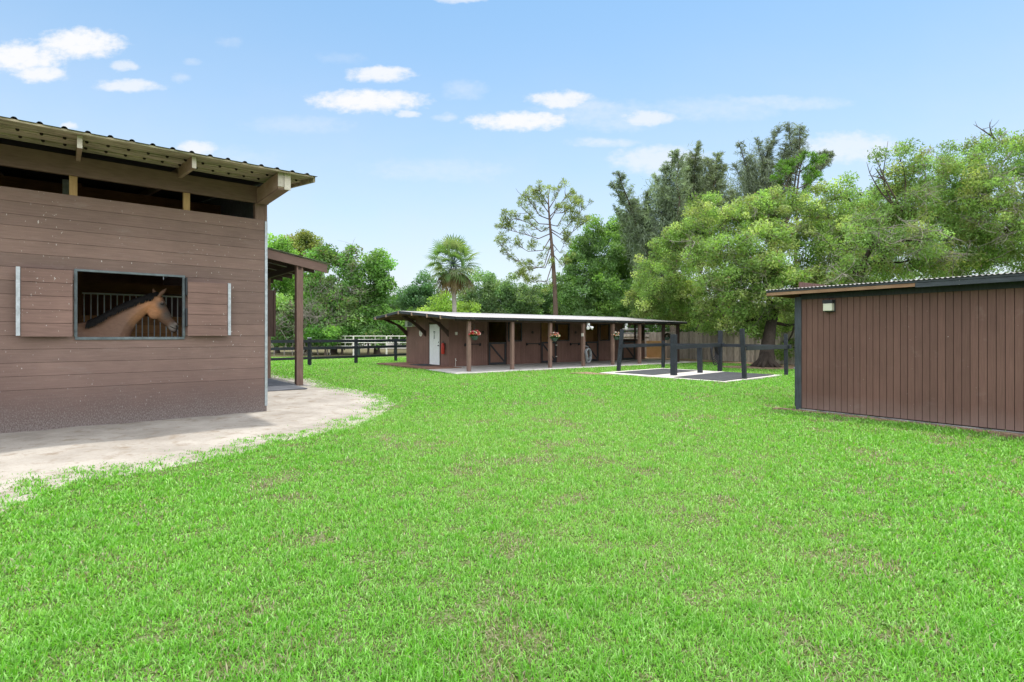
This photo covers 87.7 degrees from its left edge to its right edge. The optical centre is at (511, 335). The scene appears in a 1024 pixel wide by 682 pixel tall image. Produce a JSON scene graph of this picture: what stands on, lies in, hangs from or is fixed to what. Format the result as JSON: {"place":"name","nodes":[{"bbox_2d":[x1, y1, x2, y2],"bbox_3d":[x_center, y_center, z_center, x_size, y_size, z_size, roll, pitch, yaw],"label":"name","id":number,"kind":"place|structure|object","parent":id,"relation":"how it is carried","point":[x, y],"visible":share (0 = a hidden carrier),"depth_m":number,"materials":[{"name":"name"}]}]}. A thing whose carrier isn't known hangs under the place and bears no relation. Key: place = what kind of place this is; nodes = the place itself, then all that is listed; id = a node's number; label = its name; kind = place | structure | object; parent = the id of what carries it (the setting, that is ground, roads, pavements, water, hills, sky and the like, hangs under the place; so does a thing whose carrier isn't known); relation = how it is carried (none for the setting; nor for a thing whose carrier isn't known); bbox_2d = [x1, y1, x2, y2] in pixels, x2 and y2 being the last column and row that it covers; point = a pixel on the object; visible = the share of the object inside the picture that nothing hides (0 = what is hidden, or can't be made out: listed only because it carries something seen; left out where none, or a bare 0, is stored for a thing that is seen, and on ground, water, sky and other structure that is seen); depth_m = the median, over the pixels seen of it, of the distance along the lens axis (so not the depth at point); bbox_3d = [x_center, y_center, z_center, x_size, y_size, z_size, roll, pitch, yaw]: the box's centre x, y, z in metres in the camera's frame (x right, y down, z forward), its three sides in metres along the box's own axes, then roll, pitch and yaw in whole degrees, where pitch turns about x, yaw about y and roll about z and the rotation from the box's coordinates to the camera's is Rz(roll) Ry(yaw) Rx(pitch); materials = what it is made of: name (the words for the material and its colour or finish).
{"place":"outdoors","nodes":[
{"label":"outdoors","id":0,"kind":"place"},
{"bbox_2d":[0,374,394,510],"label":"sand path","id":1,"kind":"structure","parent":0,"point":[287,412],"depth_m":7.57,"materials":[{"name":"beige sand"}]},
{"bbox_2d":[0,116,330,432],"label":"horse barn","id":2,"kind":"structure","parent":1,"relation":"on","point":[92,225],"depth_m":8.94,"materials":[{"name":"paint"},{"name":"wood"},{"name":"metal"}]},
{"bbox_2d":[77,288,177,336],"bbox_3d":[-7.368,0.298,8.537,3.455,2.288,0.655,0,0,-40],"label":"horse","id":3,"kind":"object","parent":2,"relation":"in","point":[123,319],"visible":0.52,"depth_m":9.09},
{"bbox_2d":[74,269,184,339],"bbox_3d":[-6.278,-0.490,8.821,1.492,1.110,0.100,0,0,-40],"label":"window frame","id":4,"kind":"structure","parent":2,"relation":"in","point":[75,270],"depth_m":8.72,"materials":[{"name":"metal"}]},
{"bbox_2d":[268,380,295,385],"bbox_3d":[-7.410,1.404,15.270,1.850,0.032,1.799,0,0,-40],"label":"stall mat","id":5,"kind":"object","parent":1,"relation":"on","point":[276,383],"visible":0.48,"depth_m":15.50,"materials":[{"name":"grey rubber"}]},
{"bbox_2d":[268,385,306,391],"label":"concrete slab","id":6,"kind":"structure","parent":1,"relation":"on","point":[282,388],"depth_m":14.11,"materials":[{"name":"grey concrete"}]},
{"bbox_2d":[276,280,377,354],"bbox_3d":[-14.724,-1.478,39.424,8.917,6.002,5.572,0,0,16],"label":"bare tree","id":7,"kind":"object","parent":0,"point":[316,317],"visible":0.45,"depth_m":38.86,"materials":[{"name":"grey plant"}]},
{"bbox_2d":[343,317,373,354],"bbox_3d":[-11.587,-0.007,39.511,2.116,2.913,1.820,0,0,35],"label":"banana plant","id":8,"kind":"object","parent":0,"point":[358,320],"visible":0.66,"depth_m":39.39,"materials":[{"name":"green plant"}]},
{"bbox_2d":[352,332,405,348],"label":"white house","id":9,"kind":"structure","parent":0,"point":[387,344],"depth_m":58.00,"materials":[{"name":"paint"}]},
{"bbox_2d":[377,362,461,368],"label":"paved path","id":10,"kind":"structure","parent":0,"point":[404,364],"depth_m":24.33,"materials":[{"name":"grey concrete"}]},
{"bbox_2d":[410,364,436,365],"bbox_3d":[-4.152,1.381,25.296,0.880,0.026,1.359,0,0,-36],"label":"doormat","id":11,"kind":"object","parent":10,"relation":"on","point":[424,364],"visible":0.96,"depth_m":25.30,"materials":[{"name":"black rubber"}]},
{"bbox_2d":[0,345,1023,681],"bbox_3d":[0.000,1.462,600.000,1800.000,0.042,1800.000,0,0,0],"label":"ground","id":12,"kind":"structure","parent":0,"point":[484,605],"depth_m":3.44,"materials":[{"name":"green plant"}]},
{"bbox_2d":[271,338,405,364],"bbox_3d":[-8.997,0.820,27.348,0.852,1.460,14.151,0,0,39],"label":"board fence","id":13,"kind":"object","parent":12,"relation":"on","point":[309,348],"visible":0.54,"depth_m":27.15,"materials":[{"name":"black paint"}]},
{"bbox_2d":[271,346,405,356],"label":"leaf litter","id":14,"kind":"object","parent":12,"relation":"on","point":[346,352],"visible":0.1,"depth_m":44.87,"materials":[{"name":"brown plant"}]},
{"bbox_2d":[268,232,303,352],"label":"vine tree","id":15,"kind":"object","parent":14,"relation":"on","point":[284,244],"visible":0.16,"depth_m":42.59,"materials":[{"name":"green plant"}]},
{"bbox_2d":[271,308,323,354],"bbox_3d":[-16.232,-0.004,38.843,5.899,4.364,4.961,0,0,0],"label":"bare tree","id":16,"kind":"object","parent":14,"relation":"on","point":[291,325],"visible":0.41,"depth_m":38.16,"materials":[{"name":"grey plant"}]},
{"bbox_2d":[276,278,324,346],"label":"vine tree","id":17,"kind":"object","parent":14,"relation":"on","point":[293,300],"visible":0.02,"depth_m":43.11,"materials":[{"name":"green plant"}]},
{"bbox_2d":[284,228,330,351],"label":"vine tree","id":18,"kind":"object","parent":14,"relation":"on","point":[303,239],"visible":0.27,"depth_m":45.56,"materials":[{"name":"green plant"}]},
{"bbox_2d":[293,324,344,354],"bbox_3d":[-13.915,0.342,38.483,3.584,2.526,2.418,0,0,0],"label":"shrub","id":19,"kind":"object","parent":14,"relation":"on","point":[315,332],"visible":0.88,"depth_m":38.13,"materials":[{"name":"green plant"}]},
{"bbox_2d":[271,292,388,354],"bbox_3d":[-14.095,-0.794,39.403,10.095,4.821,3.702,0,0,0],"label":"shrub","id":20,"kind":"object","parent":14,"relation":"on","point":[287,330],"visible":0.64,"depth_m":39.13,"materials":[{"name":"green plant"}]},
{"bbox_2d":[294,240,375,353],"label":"vine tree","id":21,"kind":"object","parent":14,"relation":"on","point":[346,263],"visible":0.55,"depth_m":40.40,"materials":[{"name":"green plant"}]},
{"bbox_2d":[342,315,405,354],"bbox_3d":[-10.598,0.054,40.013,5.423,3.117,2.714,0,0,0],"label":"shrub","id":22,"kind":"object","parent":14,"relation":"on","point":[389,329],"visible":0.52,"depth_m":39.54,"materials":[{"name":"green plant"}]},
{"bbox_2d":[349,247,400,353],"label":"vine tree","id":23,"kind":"object","parent":14,"relation":"on","point":[375,268],"visible":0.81,"depth_m":40.65,"materials":[{"name":"green plant"}]},
{"bbox_2d":[372,307,416,344],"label":"shrub","id":24,"kind":"object","parent":14,"relation":"on","point":[402,322],"visible":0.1,"depth_m":43.57,"materials":[{"name":"green plant"}]},
{"bbox_2d":[389,269,441,310],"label":"broadleaf tree","id":25,"kind":"object","parent":14,"relation":"on","point":[416,297],"visible":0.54,"depth_m":55.46,"materials":[{"name":"green plant"}]},
{"bbox_2d":[416,290,480,312],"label":"broadleaf tree","id":26,"kind":"object","parent":14,"relation":"on","point":[442,304],"visible":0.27,"depth_m":49.56,"materials":[{"name":"green plant"}]},
{"bbox_2d":[424,233,482,311],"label":"palm tree","id":27,"kind":"object","parent":14,"relation":"on","point":[452,279],"visible":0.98,"depth_m":44.29,"materials":[{"name":"green plant"}]},
{"bbox_2d":[456,266,544,314],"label":"broadleaf tree","id":28,"kind":"object","parent":14,"relation":"on","point":[492,293],"visible":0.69,"depth_m":52.95,"materials":[{"name":"green plant"}]},
{"bbox_2d":[504,283,574,314],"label":"broadleaf tree","id":29,"kind":"object","parent":14,"relation":"on","point":[548,298],"visible":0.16,"depth_m":55.97,"materials":[{"name":"green plant"}]},
{"bbox_2d":[353,336,385,354],"bbox_3d":[-10.050,0.729,37.700,2.563,1.443,0.047,0,0,13],"label":"corral panel","id":30,"kind":"object","parent":12,"relation":"on","point":[365,342],"visible":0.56,"depth_m":37.77,"materials":[{"name":"white paint"}]},
{"bbox_2d":[271,294,791,346],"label":"woodland","id":31,"kind":"object","parent":12,"relation":"on","point":[657,328],"visible":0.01,"depth_m":68.77,"materials":[{"name":"green plant"}]},
{"bbox_2d":[493,177,592,314],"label":"slash pine","id":32,"kind":"object","parent":12,"relation":"on","point":[577,218],"visible":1,"depth_m":49.77,"materials":[{"name":"green plant"}]},
{"bbox_2d":[429,359,696,373],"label":"porch floor","id":33,"kind":"structure","parent":12,"relation":"on","point":[506,367],"depth_m":24.56,"materials":[{"name":"concrete"}]},
{"bbox_2d":[373,311,686,370],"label":"stable block","id":34,"kind":"structure","parent":33,"relation":"on","point":[511,339],"depth_m":26.71,"materials":[{"name":"brown paint"}]},
{"bbox_2d":[430,324,439,364],"bbox_3d":[-3.732,0.420,25.600,0.111,1.940,1.035,0,0,-36],"label":"white door","id":35,"kind":"structure","parent":34,"relation":"in","point":[434,328],"depth_m":25.57,"materials":[{"name":"paint"}]},
{"bbox_2d":[441,341,444,353],"bbox_3d":[-3.187,0.546,24.724,0.202,0.607,0.193,0,0,2],"label":"fire extinguisher","id":36,"kind":"object","parent":34,"relation":"attached to","point":[442,347],"visible":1,"depth_m":24.66,"materials":[{"name":"red metal"}]},
{"bbox_2d":[468,324,480,339],"bbox_3d":[-1.490,-0.147,21.266,0.542,0.658,0.543,0,0,-36],"label":"hanging basket","id":37,"kind":"object","parent":34,"relation":"attached to","point":[476,335],"visible":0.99,"depth_m":21.18,"materials":[{"name":"metal"}]},
{"bbox_2d":[489,342,506,364],"bbox_3d":[-0.686,0.860,26.087,1.072,1.080,0.065,0,0,-36],"label":"stall door","id":38,"kind":"structure","parent":34,"relation":"in","point":[497,350],"depth_m":26.07,"materials":[{"name":"paint"}]},
{"bbox_2d":[508,322,521,341],"bbox_3d":[0.141,-0.185,26.694,0.866,0.950,0.059,0,0,-36],"label":"window frame","id":39,"kind":"structure","parent":34,"relation":"in","point":[508,322],"depth_m":26.68,"materials":[{"name":"black paint"}]},
{"bbox_2d":[542,342,556,362],"bbox_3d":[1.953,0.860,27.990,1.054,1.080,0.065,0,0,-36],"label":"stall door","id":40,"kind":"structure","parent":34,"relation":"in","point":[544,344],"depth_m":27.88,"materials":[{"name":"paint"}]},
{"bbox_2d":[549,328,559,340],"bbox_3d":[1.886,-0.074,23.729,0.573,0.657,0.528,0,0,-36],"label":"hanging basket","id":41,"kind":"object","parent":34,"relation":"attached to","point":[557,336],"visible":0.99,"depth_m":23.64,"materials":[{"name":"metal"}]},
{"bbox_2d":[557,323,569,340],"bbox_3d":[2.750,-0.185,28.543,0.876,0.950,0.021,0,0,-36],"label":"window frame","id":42,"kind":"structure","parent":34,"relation":"in","point":[557,323],"depth_m":28.62,"materials":[{"name":"black paint"}]},
{"bbox_2d":[584,346,591,362],"bbox_3d":[3.562,0.874,24.891,0.400,0.820,0.211,0,0,-36],"label":"garden hose","id":43,"kind":"object","parent":34,"relation":"attached to","point":[588,360],"visible":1,"depth_m":24.84,"materials":[{"name":"grey rubber"}]},
{"bbox_2d":[585,341,598,360],"bbox_3d":[4.470,0.860,29.808,1.051,1.080,0.065,0,0,-36],"label":"stall door","id":44,"kind":"structure","parent":34,"relation":"in","point":[593,345],"depth_m":29.87,"materials":[{"name":"paint"}]},
{"bbox_2d":[600,324,609,340],"bbox_3d":[5.279,-0.185,30.363,0.800,0.950,0.021,0,0,-36],"label":"window frame","id":45,"kind":"structure","parent":34,"relation":"in","point":[600,324],"depth_m":30.36,"materials":[{"name":"black paint"}]},
{"bbox_2d":[611,327,619,339],"bbox_3d":[5.112,-0.117,26.053,0.526,0.657,0.524,0,0,-36],"label":"hanging basket","id":46,"kind":"object","parent":34,"relation":"attached to","point":[616,335],"visible":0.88,"depth_m":25.95,"materials":[{"name":"metal"}]},
{"bbox_2d":[623,341,634,359],"bbox_3d":[6.923,0.860,31.560,1.125,1.080,0.065,0,0,-36],"label":"stall door","id":47,"kind":"structure","parent":34,"relation":"in","point":[628,353],"depth_m":31.56,"materials":[{"name":"paint"}]},
{"bbox_2d":[664,328,669,339],"bbox_3d":[8.229,-0.084,28.295,0.446,0.657,0.455,0,0,-12],"label":"hanging basket","id":48,"kind":"object","parent":34,"relation":"attached to","point":[667,336],"visible":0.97,"depth_m":28.21,"materials":[{"name":"metal"}]},
{"bbox_2d":[548,213,631,316],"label":"broadleaf tree","id":49,"kind":"object","parent":12,"relation":"on","point":[598,288],"visible":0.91,"depth_m":51.14,"materials":[{"name":"green plant"}]},
{"bbox_2d":[572,372,613,374],"bbox_3d":[3.044,1.494,20.283,1.000,0.112,1.540,0,0,-36],"label":"dirt patch","id":50,"kind":"object","parent":12,"relation":"on","point":[591,373],"visible":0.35,"depth_m":20.27,"materials":[{"name":"beige soil"}]},
{"bbox_2d":[587,214,656,331],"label":"broadleaf tree","id":51,"kind":"object","parent":12,"relation":"on","point":[613,232],"visible":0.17,"depth_m":53.17,"materials":[{"name":"green plant"}]},
{"bbox_2d":[606,148,695,331],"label":"feathery pine","id":52,"kind":"object","parent":12,"relation":"on","point":[641,226],"visible":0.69,"depth_m":47.41,"materials":[{"name":"green plant"}]},
{"bbox_2d":[600,368,776,382],"bbox_3d":[6.555,1.492,19.875,4.276,0.155,5.478,0,0,-38],"label":"concrete pad","id":53,"kind":"object","parent":12,"relation":"on","point":[679,374],"visible":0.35,"depth_m":19.43,"materials":[{"name":"grey concrete"}]},
{"bbox_2d":[615,368,696,374],"bbox_3d":[5.755,1.405,20.925,3.506,0.018,1.721,0,0,-43],"label":"rubber mat","id":54,"kind":"object","parent":53,"relation":"on","point":[655,371],"visible":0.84,"depth_m":20.81,"materials":[{"name":"grey rubber"}]},
{"bbox_2d":[616,329,791,378],"bbox_3d":[7.063,0.650,20.623,3.993,1.814,5.874,0,0,-37],"label":"wash rack","id":55,"kind":"object","parent":53,"relation":"on","point":[673,344],"visible":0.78,"depth_m":19.85,"materials":[{"name":"black paint"}]},
{"bbox_2d":[710,347,718,364],"bbox_3d":[8.120,0.770,21.420,0.377,0.838,0.200,0,0,-23],"label":"water hose","id":56,"kind":"object","parent":55,"relation":"hanging from","point":[716,356],"visible":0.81,"depth_m":21.42,"materials":[{"name":"rubber"}]},
{"bbox_2d":[676,372,749,378],"bbox_3d":[7.200,1.405,19.000,3.984,0.018,1.103,0,0,-42],"label":"rubber mat","id":57,"kind":"object","parent":53,"relation":"on","point":[708,375],"visible":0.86,"depth_m":18.72,"materials":[{"name":"grey rubber"}]},
{"bbox_2d":[702,373,773,380],"bbox_3d":[7.782,1.403,18.227,3.910,0.022,0.800,0,0,-42],"label":"rubber mat","id":58,"kind":"object","parent":53,"relation":"on","point":[734,377],"visible":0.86,"depth_m":17.77,"materials":[{"name":"grey rubber"}]},
{"bbox_2d":[677,140,737,331],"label":"feathery pine","id":59,"kind":"object","parent":12,"relation":"on","point":[714,180],"visible":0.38,"depth_m":49.16,"materials":[{"name":"green plant"}]},
{"bbox_2d":[623,330,794,363],"bbox_3d":[11.888,0.595,30.493,0.078,1.750,23.271,0,0,-27],"label":"picket fence","id":60,"kind":"object","parent":12,"relation":"on","point":[729,353],"visible":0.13,"depth_m":30.87,"materials":[{"name":"brown wood"}]},
{"bbox_2d":[645,357,794,365],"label":"leaf litter","id":61,"kind":"object","parent":12,"relation":"on","point":[730,362],"visible":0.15,"depth_m":29.44,"materials":[{"name":"brown plant"}]},
{"bbox_2d":[646,341,660,357],"bbox_3d":[9.231,0.895,34.609,0.980,1.120,0.027,0,-8,8],"label":"plywood sheet","id":62,"kind":"object","parent":61,"relation":"on","point":[653,352],"visible":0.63,"depth_m":34.59,"materials":[{"name":"brown wood"}]},
{"bbox_2d":[822,137,973,284],"bbox_3d":[16.317,-3.181,22.374,7.166,9.701,4.698,0,0,-43],"label":"leafy tree","id":63,"kind":"object","parent":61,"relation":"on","point":[925,250],"visible":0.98,"depth_m":21.95,"materials":[{"name":"green plant"}]},
{"bbox_2d":[717,365,794,369],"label":"leaf litter","id":64,"kind":"object","parent":12,"relation":"on","point":[780,368],"visible":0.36,"depth_m":23.66,"materials":[{"name":"brown plant"}]},
{"bbox_2d":[621,180,884,367],"bbox_3d":[12.706,-3.201,28.356,11.987,9.990,12.934,0,0,0],"label":"spreading tree","id":65,"kind":"object","parent":64,"relation":"on","point":[771,268],"visible":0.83,"depth_m":25.72,"materials":[{"name":"green plant"}]},
{"bbox_2d":[726,122,834,297],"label":"feathery pine","id":66,"kind":"object","parent":12,"relation":"on","point":[750,181],"visible":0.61,"depth_m":51.87,"materials":[{"name":"green plant"}]},
{"bbox_2d":[769,149,828,262],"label":"young pine","id":67,"kind":"object","parent":12,"relation":"on","point":[787,169],"visible":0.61,"depth_m":41.22,"materials":[{"name":"green plant"}]},
{"bbox_2d":[764,271,1023,433],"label":"storage shed","id":68,"kind":"structure","parent":12,"relation":"on","point":[947,351],"depth_m":8.77,"materials":[{"name":"paint"}]},
{"bbox_2d":[773,407,1023,437],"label":"leaf litter","id":69,"kind":"object","parent":12,"relation":"on","point":[1006,434],"visible":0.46,"depth_m":8.62,"materials":[{"name":"brown plant"}]},
{"bbox_2d":[807,170,1023,280],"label":"leafy tree","id":70,"kind":"object","parent":12,"relation":"on","point":[854,196],"visible":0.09,"depth_m":29.70,"materials":[{"name":"green plant"}]},
{"bbox_2d":[923,120,1023,277],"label":"leafy tree","id":71,"kind":"object","parent":12,"relation":"on","point":[978,188],"visible":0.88,"depth_m":22.55,"materials":[{"name":"green plant"}]},
{"bbox_2d":[0,0,1023,329],"label":"sky","id":72,"kind":"structure","parent":0,"point":[417,122],"materials":[{"name":"blue"}]}
]}

